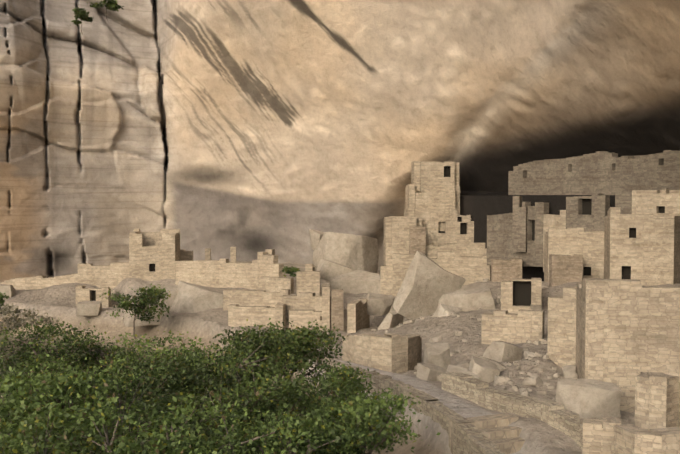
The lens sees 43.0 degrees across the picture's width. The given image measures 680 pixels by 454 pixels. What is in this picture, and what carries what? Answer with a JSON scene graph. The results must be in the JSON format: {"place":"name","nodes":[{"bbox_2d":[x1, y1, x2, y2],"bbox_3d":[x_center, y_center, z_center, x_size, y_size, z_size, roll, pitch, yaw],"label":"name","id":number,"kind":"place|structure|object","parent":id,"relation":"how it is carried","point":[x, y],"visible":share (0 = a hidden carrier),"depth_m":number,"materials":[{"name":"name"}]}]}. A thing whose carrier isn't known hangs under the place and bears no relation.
{"place":"outdoors","nodes":[
{"label":"outdoors","id":0,"kind":"place"},
{"bbox_2d":[0,261,679,453],"bbox_3d":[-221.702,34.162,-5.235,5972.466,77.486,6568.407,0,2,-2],"label":"terrain","id":1,"kind":"structure","parent":0,"point":[55,302],"depth_m":40.75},
{"bbox_2d":[0,292,9,314],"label":"shrub trunk","id":2,"kind":"object","parent":1,"relation":"on","point":[2,301],"visible":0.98,"depth_m":54.47,"materials":[{"name":"green plant"}]},
{"bbox_2d":[0,284,15,298],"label":"boulder","id":3,"kind":"object","parent":1,"relation":"on","point":[9,291],"visible":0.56,"depth_m":62.46,"materials":[{"name":"stone"}]},
{"bbox_2d":[0,303,60,338],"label":"shrub","id":4,"kind":"object","parent":1,"relation":"on","point":[18,322],"visible":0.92,"depth_m":49.02,"materials":[{"name":"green plant"}]},
{"bbox_2d":[0,354,116,453],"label":"bush","id":5,"kind":"object","parent":1,"relation":"on","point":[44,364],"visible":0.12,"depth_m":20.32,"materials":[{"name":"green plant"}]},
{"bbox_2d":[0,386,149,453],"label":"shrub","id":6,"kind":"object","parent":1,"relation":"on","point":[71,437],"visible":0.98,"depth_m":11.83,"materials":[{"name":"green plant"}]},
{"bbox_2d":[0,318,154,395],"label":"bush","id":7,"kind":"object","parent":1,"relation":"on","point":[21,348],"visible":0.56,"depth_m":28.36,"materials":[{"name":"green plant"}]},
{"bbox_2d":[76,301,101,315],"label":"boulder","id":8,"kind":"object","parent":1,"relation":"on","point":[89,308],"visible":0.98,"depth_m":56.65,"materials":[{"name":"stone"}]},
{"bbox_2d":[0,349,200,453],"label":"shrub","id":9,"kind":"object","parent":1,"relation":"on","point":[63,383],"visible":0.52,"depth_m":14.92,"materials":[{"name":"green plant"}]},
{"bbox_2d":[99,284,173,344],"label":"tree","id":10,"kind":"object","parent":1,"relation":"on","point":[147,298],"visible":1,"depth_m":50.70,"materials":[{"name":"green plant"}]},
{"bbox_2d":[0,229,274,307],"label":"ruin tower walls","id":11,"kind":"structure","parent":1,"relation":"on","point":[156,256],"depth_m":63.42,"materials":[{"name":"beige stone"}]},
{"bbox_2d":[124,306,167,326],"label":"boulder","id":12,"kind":"object","parent":1,"relation":"on","point":[128,320],"visible":0.5,"depth_m":53.64,"materials":[{"name":"stone"}]},
{"bbox_2d":[83,348,221,442],"bbox_3d":[-4.903,7.423,20.828,4.006,8.929,3.910,1,3,29],"label":"shrub","id":13,"kind":"object","parent":1,"relation":"on","point":[169,389],"visible":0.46,"depth_m":20.75,"materials":[{"name":"green plant"}]},
{"bbox_2d":[94,329,228,402],"bbox_3d":[-5.031,6.586,26.258,4.833,6.890,5.447,0,2,-2],"label":"bush","id":14,"kind":"object","parent":1,"relation":"on","point":[189,353],"visible":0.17,"depth_m":26.00,"materials":[{"name":"green plant"}]},
{"bbox_2d":[164,285,178,309],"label":"boulder","id":15,"kind":"object","parent":1,"relation":"on","point":[173,292],"visible":0.21,"depth_m":55.61,"materials":[{"name":"stone"}]},
{"bbox_2d":[77,391,306,453],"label":"shrub","id":16,"kind":"object","parent":1,"relation":"on","point":[225,443],"visible":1,"depth_m":12.08,"materials":[{"name":"green plant"}]},
{"bbox_2d":[170,281,225,312],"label":"boulder","id":17,"kind":"object","parent":1,"relation":"on","point":[192,298],"visible":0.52,"depth_m":54.48,"materials":[{"name":"stone"}]},
{"bbox_2d":[127,341,341,451],"bbox_3d":[-2.108,6.580,16.953,4.777,8.279,4.679,0,2,-2],"label":"bush","id":18,"kind":"object","parent":1,"relation":"on","point":[287,394],"visible":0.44,"depth_m":16.34,"materials":[{"name":"green plant"}]},
{"bbox_2d":[167,336,303,421],"bbox_3d":[-3.092,6.636,22.628,4.335,7.524,3.925,0,2,-2],"label":"bush","id":19,"kind":"object","parent":1,"relation":"on","point":[250,347],"visible":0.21,"depth_m":22.43,"materials":[{"name":"green plant"}]},
{"bbox_2d":[207,318,347,410],"bbox_3d":[-1.692,5.928,24.063,4.247,6.573,4.778,0,2,-2],"label":"bush","id":20,"kind":"object","parent":1,"relation":"on","point":[306,336],"visible":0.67,"depth_m":23.58,"materials":[{"name":"green plant"}]},
{"bbox_2d":[212,400,364,453],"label":"shrub","id":21,"kind":"object","parent":1,"relation":"on","point":[308,443],"visible":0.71,"depth_m":13.74,"materials":[{"name":"green plant"}]},
{"bbox_2d":[1,279,577,400],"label":"rubble stones","id":22,"kind":"object","parent":1,"relation":"on","point":[569,371],"visible":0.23,"depth_m":28.57,"materials":[{"name":"stone"}]},
{"bbox_2d":[424,343,450,369],"bbox_3d":[3.522,4.710,31.376,1.045,0.940,0.919,-1,2,-17],"label":"rubble boulder","id":23,"kind":"object","parent":22,"relation":"on","point":[437,354],"visible":0.69,"depth_m":31.12,"materials":[{"name":"stone"}]},
{"bbox_2d":[223,252,369,332],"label":"ruin terrace rooms","id":24,"kind":"object","parent":1,"relation":"on","point":[273,299],"visible":0.73,"depth_m":50.04,"materials":[{"name":"beige stone"}]},
{"bbox_2d":[280,266,299,276],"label":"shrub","id":25,"kind":"object","parent":24,"relation":"on","point":[290,271],"visible":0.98,"depth_m":56.09,"materials":[{"name":"green plant"}]},
{"bbox_2d":[309,229,323,249],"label":"boulder","id":26,"kind":"object","parent":1,"relation":"on","point":[315,237],"visible":0.5,"depth_m":66.94,"materials":[{"name":"stone"}]},
{"bbox_2d":[265,359,385,421],"bbox_3d":[-0.470,6.497,20.810,3.242,6.559,2.669,-1,3,-29],"label":"bush","id":27,"kind":"object","parent":1,"relation":"on","point":[346,374],"visible":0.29,"depth_m":20.56,"materials":[{"name":"green plant"}]},
{"bbox_2d":[316,259,351,280],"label":"boulder","id":28,"kind":"object","parent":1,"relation":"on","point":[328,270],"visible":0.65,"depth_m":60.75,"materials":[{"name":"stone"}]},
{"bbox_2d":[0,0,679,281],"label":"cliff face","id":29,"kind":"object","parent":1,"relation":"on","point":[249,130],"visible":0.73,"depth_m":69.75},
{"bbox_2d":[70,7,93,34],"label":"shrub trunk","id":30,"kind":"object","parent":29,"relation":"in","point":[80,13],"visible":1,"depth_m":73.28,"materials":[{"name":"green plant"}]},
{"bbox_2d":[87,0,123,18],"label":"shrub trunk","id":31,"kind":"object","parent":29,"relation":"in","point":[112,5],"visible":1,"depth_m":73.61,"materials":[{"name":"green plant"}]},
{"bbox_2d":[508,150,679,194],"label":"stone wall","id":32,"kind":"structure","parent":29,"relation":"on","point":[608,173],"depth_m":50.23,"materials":[{"name":"beige stone"}]},
{"bbox_2d":[313,232,378,272],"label":"boulder","id":33,"kind":"object","parent":1,"relation":"on","point":[353,252],"visible":0.71,"depth_m":63.97,"materials":[{"name":"stone"}]},
{"bbox_2d":[292,380,408,451],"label":"grass tufts","id":34,"kind":"object","parent":1,"relation":"on","point":[354,450],"visible":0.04,"depth_m":25.88,"materials":[{"name":"green plant"}]},
{"bbox_2d":[263,380,440,453],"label":"bush","id":35,"kind":"object","parent":1,"relation":"on","point":[373,422],"visible":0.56,"depth_m":14.74,"materials":[{"name":"green plant"}]},
{"bbox_2d":[330,270,379,293],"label":"boulder","id":36,"kind":"object","parent":1,"relation":"on","point":[356,281],"visible":0.58,"depth_m":58.78,"materials":[{"name":"stone"}]},
{"bbox_2d":[315,381,401,451],"bbox_3d":[0.469,6.392,18.606,2.138,6.070,2.116,-2,3,-39],"label":"bush","id":37,"kind":"object","parent":1,"relation":"on","point":[349,396],"visible":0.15,"depth_m":18.59,"materials":[{"name":"green plant"}]},
{"bbox_2d":[366,293,393,315],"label":"boulder","id":38,"kind":"object","parent":1,"relation":"on","point":[379,304],"visible":0.92,"depth_m":49.31,"materials":[{"name":"stone"}]},
{"bbox_2d":[342,333,421,373],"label":"stone building","id":39,"kind":"structure","parent":1,"relation":"on","point":[394,353],"depth_m":32.64,"materials":[{"name":"beige stone"}]},
{"bbox_2d":[378,309,403,329],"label":"boulder","id":40,"kind":"object","parent":1,"relation":"on","point":[393,318],"visible":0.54,"depth_m":45.35,"materials":[{"name":"stone"}]},
{"bbox_2d":[393,251,465,319],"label":"boulder","id":41,"kind":"object","parent":1,"relation":"on","point":[427,284],"visible":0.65,"depth_m":43.37,"materials":[{"name":"stone"}]},
{"bbox_2d":[417,363,446,380],"bbox_3d":[3.089,5.027,29.186,0.969,0.889,0.839,-1,3,-32],"label":"boulder","id":42,"kind":"object","parent":1,"relation":"on","point":[428,371],"visible":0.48,"depth_m":28.86,"materials":[{"name":"stone"}]},
{"bbox_2d":[432,304,460,316],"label":"boulder","id":43,"kind":"object","parent":1,"relation":"on","point":[444,310],"visible":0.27,"depth_m":41.78,"materials":[{"name":"stone"}]},
{"bbox_2d":[447,365,478,378],"bbox_3d":[3.989,5.061,28.192,1.168,0.974,0.976,1,2,22],"label":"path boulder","id":44,"kind":"object","parent":1,"relation":"on","point":[453,368],"visible":0.21,"depth_m":28.22,"materials":[{"name":"stone"}]},
{"bbox_2d":[438,286,495,311],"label":"boulder","id":45,"kind":"object","parent":1,"relation":"on","point":[467,299],"visible":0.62,"depth_m":42.08,"materials":[{"name":"stone"}]},
{"bbox_2d":[468,356,499,381],"bbox_3d":[4.716,4.802,28.416,1.024,1.034,0.859,0,2,-2],"label":"boulder","id":46,"kind":"object","parent":1,"relation":"on","point":[485,370],"visible":0.67,"depth_m":28.11,"materials":[{"name":"stone"}]},
{"bbox_2d":[449,413,524,453],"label":"path steps","id":47,"kind":"structure","parent":1,"relation":"on","point":[500,433],"depth_m":23.20,"materials":[{"name":"beige stone"}]},
{"bbox_2d":[483,340,522,361],"bbox_3d":[5.878,4.455,30.922,1.290,0.801,0.907,-2,3,-35],"label":"rubble boulder","id":48,"kind":"object","parent":1,"relation":"on","point":[500,351],"visible":1,"depth_m":30.59,"materials":[{"name":"stone"}]},
{"bbox_2d":[442,372,600,449],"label":"low stone wall","id":49,"kind":"structure","parent":1,"relation":"on","point":[558,416],"depth_m":24.48,"materials":[{"name":"stone"}]},
{"bbox_2d":[487,202,565,312],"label":"ruin rooms","id":50,"kind":"object","parent":1,"relation":"on","point":[507,264],"visible":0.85,"depth_m":51.67,"materials":[{"name":"beige stone"}]},
{"bbox_2d":[481,278,679,411],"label":"stone building","id":51,"kind":"structure","parent":1,"relation":"on","point":[621,333],"depth_m":24.64,"materials":[{"name":"beige stone"}]},
{"bbox_2d":[556,378,621,419],"bbox_3d":[6.831,4.967,24.001,1.818,1.474,1.030,0,2,-2],"label":"boulder","id":52,"kind":"object","parent":1,"relation":"on","point":[587,398],"visible":0.65,"depth_m":23.63,"materials":[{"name":"stone"}]},
{"bbox_2d":[512,188,679,286],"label":"stone building","id":53,"kind":"structure","parent":1,"relation":"on","point":[634,234],"depth_m":43.22,"materials":[{"name":"beige stone"}]},
{"bbox_2d":[582,372,679,453],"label":"ruined stone wall","id":54,"kind":"structure","parent":1,"relation":"on","point":[654,429],"depth_m":19.70,"materials":[{"name":"beige stone"}]},
{"bbox_2d":[308,355,504,453],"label":"path retaining wall","id":55,"kind":"structure","parent":0,"point":[472,439],"depth_m":24.56,"materials":[{"name":"beige stone"}]},
{"bbox_2d":[380,161,489,295],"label":"ruined tower","id":56,"kind":"structure","parent":0,"point":[433,224],"depth_m":59.31,"materials":[{"name":"beige stone"}]}
]}

